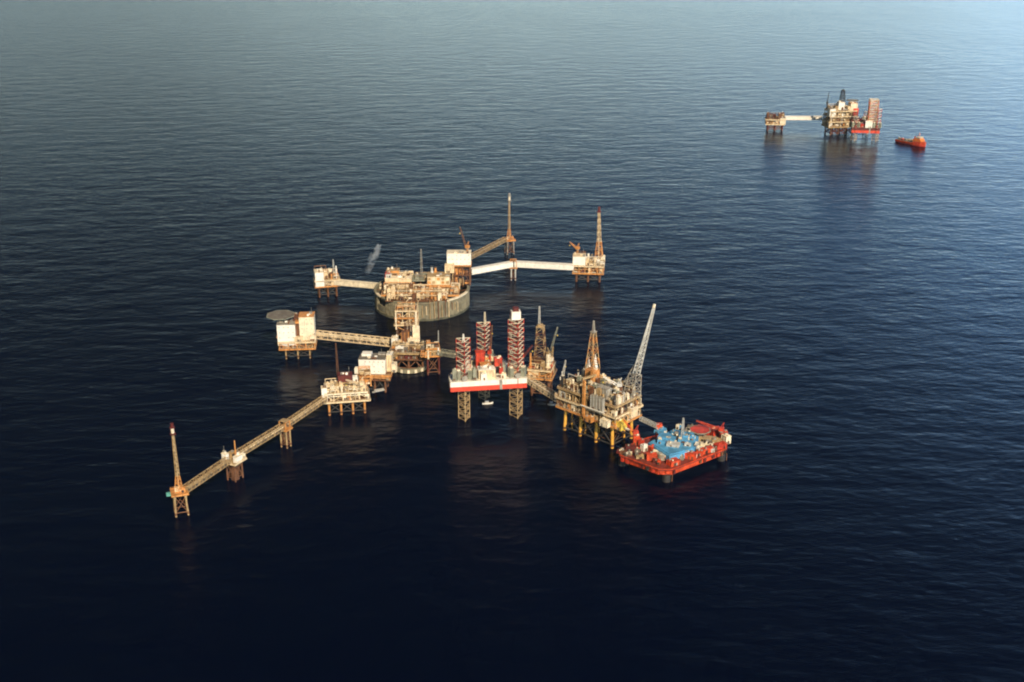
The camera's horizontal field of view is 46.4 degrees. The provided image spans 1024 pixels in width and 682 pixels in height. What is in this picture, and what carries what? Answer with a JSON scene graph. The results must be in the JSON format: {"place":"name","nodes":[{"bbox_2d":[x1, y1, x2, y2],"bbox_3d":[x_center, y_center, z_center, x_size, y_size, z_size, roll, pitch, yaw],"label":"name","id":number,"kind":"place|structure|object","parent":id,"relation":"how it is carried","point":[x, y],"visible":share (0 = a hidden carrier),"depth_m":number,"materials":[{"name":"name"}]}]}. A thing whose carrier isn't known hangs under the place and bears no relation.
{"place":"outdoors","nodes":[
{"label":"outdoors","id":0,"kind":"place"},
{"bbox_2d":[0,0,1023,681],"bbox_3d":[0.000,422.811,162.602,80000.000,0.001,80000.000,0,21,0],"label":"sea","id":1,"kind":"structure","parent":0,"point":[192,192],"depth_m":1274.51,"materials":[{"name":"blue liquid"}]},
{"bbox_2d":[166,423,188,516],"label":"flare tower","id":2,"kind":"structure","parent":1,"relation":"in","point":[178,491],"depth_m":907.68,"materials":[{"name":"orange metal"}]},
{"bbox_2d":[220,440,246,481],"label":"bridge trestle","id":3,"kind":"object","parent":1,"relation":"in","point":[239,458],"visible":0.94,"depth_m":964.70,"materials":[{"name":"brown metal"}]},
{"bbox_2d":[182,457,230,491],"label":"flare bridge","id":4,"kind":"structure","parent":3,"relation":"on","point":[204,477],"depth_m":934.23,"materials":[{"name":"beige paint"}]},
{"bbox_2d":[277,418,292,448],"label":"bridge trestle","id":5,"kind":"object","parent":1,"relation":"in","point":[286,430],"visible":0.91,"depth_m":1021.20,"materials":[{"name":"beige paint"}]},
{"bbox_2d":[236,423,284,454],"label":"flare bridge","id":6,"kind":"structure","parent":5,"relation":"on","point":[261,441],"depth_m":992.56,"materials":[{"name":"beige paint"}]},
{"bbox_2d":[284,395,326,426],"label":"flare bridge","id":7,"kind":"structure","parent":5,"relation":"on","point":[305,412],"depth_m":1046.59,"materials":[{"name":"beige paint"}]},
{"bbox_2d":[266,310,316,358],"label":"quarters platform","id":8,"kind":"structure","parent":1,"relation":"in","point":[295,334],"depth_m":1206.59,"materials":[{"name":"beige paint"}]},
{"bbox_2d":[316,330,391,346],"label":"covered bridge","id":9,"kind":"structure","parent":8,"relation":"on","point":[329,335],"depth_m":1215.30,"materials":[{"name":"beige paint"}]},
{"bbox_2d":[313,260,340,297],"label":"process platform","id":10,"kind":"structure","parent":1,"relation":"in","point":[323,278],"depth_m":1390.65,"materials":[{"name":"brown metal"}]},
{"bbox_2d":[334,279,383,288],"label":"covered bridge","id":11,"kind":"structure","parent":10,"relation":"on","point":[355,283],"depth_m":1383.18,"materials":[{"name":"white metal"}]},
{"bbox_2d":[321,343,384,415],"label":"process platform","id":12,"kind":"structure","parent":1,"relation":"in","point":[345,387],"depth_m":1084.49,"materials":[{"name":"beige paint"}]},
{"bbox_2d":[354,347,396,392],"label":"accommodation platform","id":13,"kind":"structure","parent":1,"relation":"in","point":[382,365],"depth_m":1128.70,"materials":[{"name":"white metal"}]},
{"bbox_2d":[394,302,418,335],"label":"riser tower platform","id":14,"kind":"structure","parent":1,"relation":"in","point":[409,312],"depth_m":1263.42,"materials":[{"name":"brown metal"}]},
{"bbox_2d":[389,325,425,373],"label":"hub platform","id":15,"kind":"structure","parent":1,"relation":"in","point":[407,348],"depth_m":1181.28,"materials":[{"name":"brown metal"}]},
{"bbox_2d":[404,319,412,337],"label":"linking bridge","id":16,"kind":"structure","parent":15,"relation":"on","point":[407,327],"depth_m":1225.87,"materials":[{"name":"brown metal"}]},
{"bbox_2d":[374,227,471,320],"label":"storage tank platform","id":17,"kind":"structure","parent":1,"relation":"in","point":[434,295],"depth_m":1341.21,"materials":[{"name":"concrete"}]},
{"bbox_2d":[424,330,441,374],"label":"wellhead platform","id":18,"kind":"structure","parent":1,"relation":"in","point":[432,348],"depth_m":1168.92,"materials":[{"name":"brown metal"}]},
{"bbox_2d":[420,350,426,356],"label":"linking bridge","id":19,"kind":"structure","parent":18,"relation":"on","point":[423,353],"depth_m":1166.26,"materials":[{"name":"orange paint"}]},
{"bbox_2d":[437,349,457,357],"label":"linking bridge","id":20,"kind":"structure","parent":18,"relation":"on","point":[447,354],"depth_m":1160.54,"materials":[{"name":"grey metal"}]},
{"bbox_2d":[482,400,492,403],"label":"work boat","id":21,"kind":"object","parent":1,"relation":"on","point":[486,402],"visible":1,"depth_m":1109.07,"materials":[{"name":"white paint"}]},
{"bbox_2d":[449,306,532,421],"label":"jackup rig","id":22,"kind":"object","parent":1,"relation":"in","point":[482,370],"visible":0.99,"depth_m":1063.79,"materials":[{"name":"white paint"}]},
{"bbox_2d":[503,193,515,254],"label":"flare tower","id":23,"kind":"structure","parent":1,"relation":"in","point":[509,238],"depth_m":1549.79,"materials":[{"name":"orange metal"}]},
{"bbox_2d":[471,237,506,258],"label":"flare bridge","id":24,"kind":"structure","parent":23,"relation":"on","point":[491,246],"depth_m":1508.14,"materials":[{"name":"beige paint"}]},
{"bbox_2d":[509,259,516,279],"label":"bridge trestle","id":25,"kind":"object","parent":1,"relation":"in","point":[514,268],"visible":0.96,"depth_m":1451.03,"materials":[{"name":"beige metal"}]},
{"bbox_2d":[471,261,512,274],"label":"covered bridge","id":26,"kind":"structure","parent":25,"relation":"on","point":[491,267],"depth_m":1432.39,"materials":[{"name":"white paint"}]},
{"bbox_2d":[514,260,573,269],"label":"covered bridge","id":27,"kind":"structure","parent":25,"relation":"on","point":[545,265],"depth_m":1441.54,"materials":[{"name":"white paint"}]},
{"bbox_2d":[527,306,557,395],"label":"drilling platform","id":28,"kind":"structure","parent":1,"relation":"in","point":[544,369],"depth_m":1116.90,"materials":[{"name":"brown metal"}]},
{"bbox_2d":[569,206,604,282],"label":"process platform","id":29,"kind":"structure","parent":1,"relation":"in","point":[584,264],"depth_m":1440.19,"materials":[{"name":"brown metal"}]},
{"bbox_2d":[554,304,655,448],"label":"drilling platform","id":30,"kind":"structure","parent":1,"relation":"in","point":[590,394],"depth_m":1024.86,"materials":[{"name":"brown metal"}]},
{"bbox_2d":[526,374,555,400],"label":"linking bridge","id":31,"kind":"structure","parent":30,"relation":"on","point":[540,388],"depth_m":1086.08,"materials":[{"name":"beige paint"}]},
{"bbox_2d":[616,418,730,482],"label":"accommodation vessel","id":32,"kind":"object","parent":1,"relation":"on","point":[664,453],"visible":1,"depth_m":989.34,"materials":[{"name":"red paint"}]},
{"bbox_2d":[639,416,658,428],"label":"gangway","id":33,"kind":"object","parent":32,"relation":"attached to","point":[650,422],"visible":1,"depth_m":1017.48,"materials":[{"name":"silver metal"}]},
{"bbox_2d":[765,112,785,130],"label":"wellhead platform","id":34,"kind":"structure","parent":1,"relation":"in","point":[780,119],"depth_m":2321.14,"materials":[{"name":"brown metal"}]},
{"bbox_2d":[784,116,822,119],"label":"covered bridge","id":35,"kind":"structure","parent":34,"relation":"on","point":[803,117],"depth_m":2339.55,"materials":[{"name":"white paint"}]},
{"bbox_2d":[821,89,858,134],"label":"production platform","id":36,"kind":"structure","parent":1,"relation":"in","point":[840,109],"depth_m":2276.54,"materials":[{"name":"brown metal"}]},
{"bbox_2d":[851,98,881,141],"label":"jackup rig","id":37,"kind":"object","parent":1,"relation":"in","point":[867,123],"visible":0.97,"depth_m":2221.27,"materials":[{"name":"red metal"}]},
{"bbox_2d":[895,134,925,146],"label":"supply vessel","id":38,"kind":"object","parent":1,"relation":"on","point":[918,141],"visible":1,"depth_m":2193.13,"materials":[{"name":"red"}]}
]}

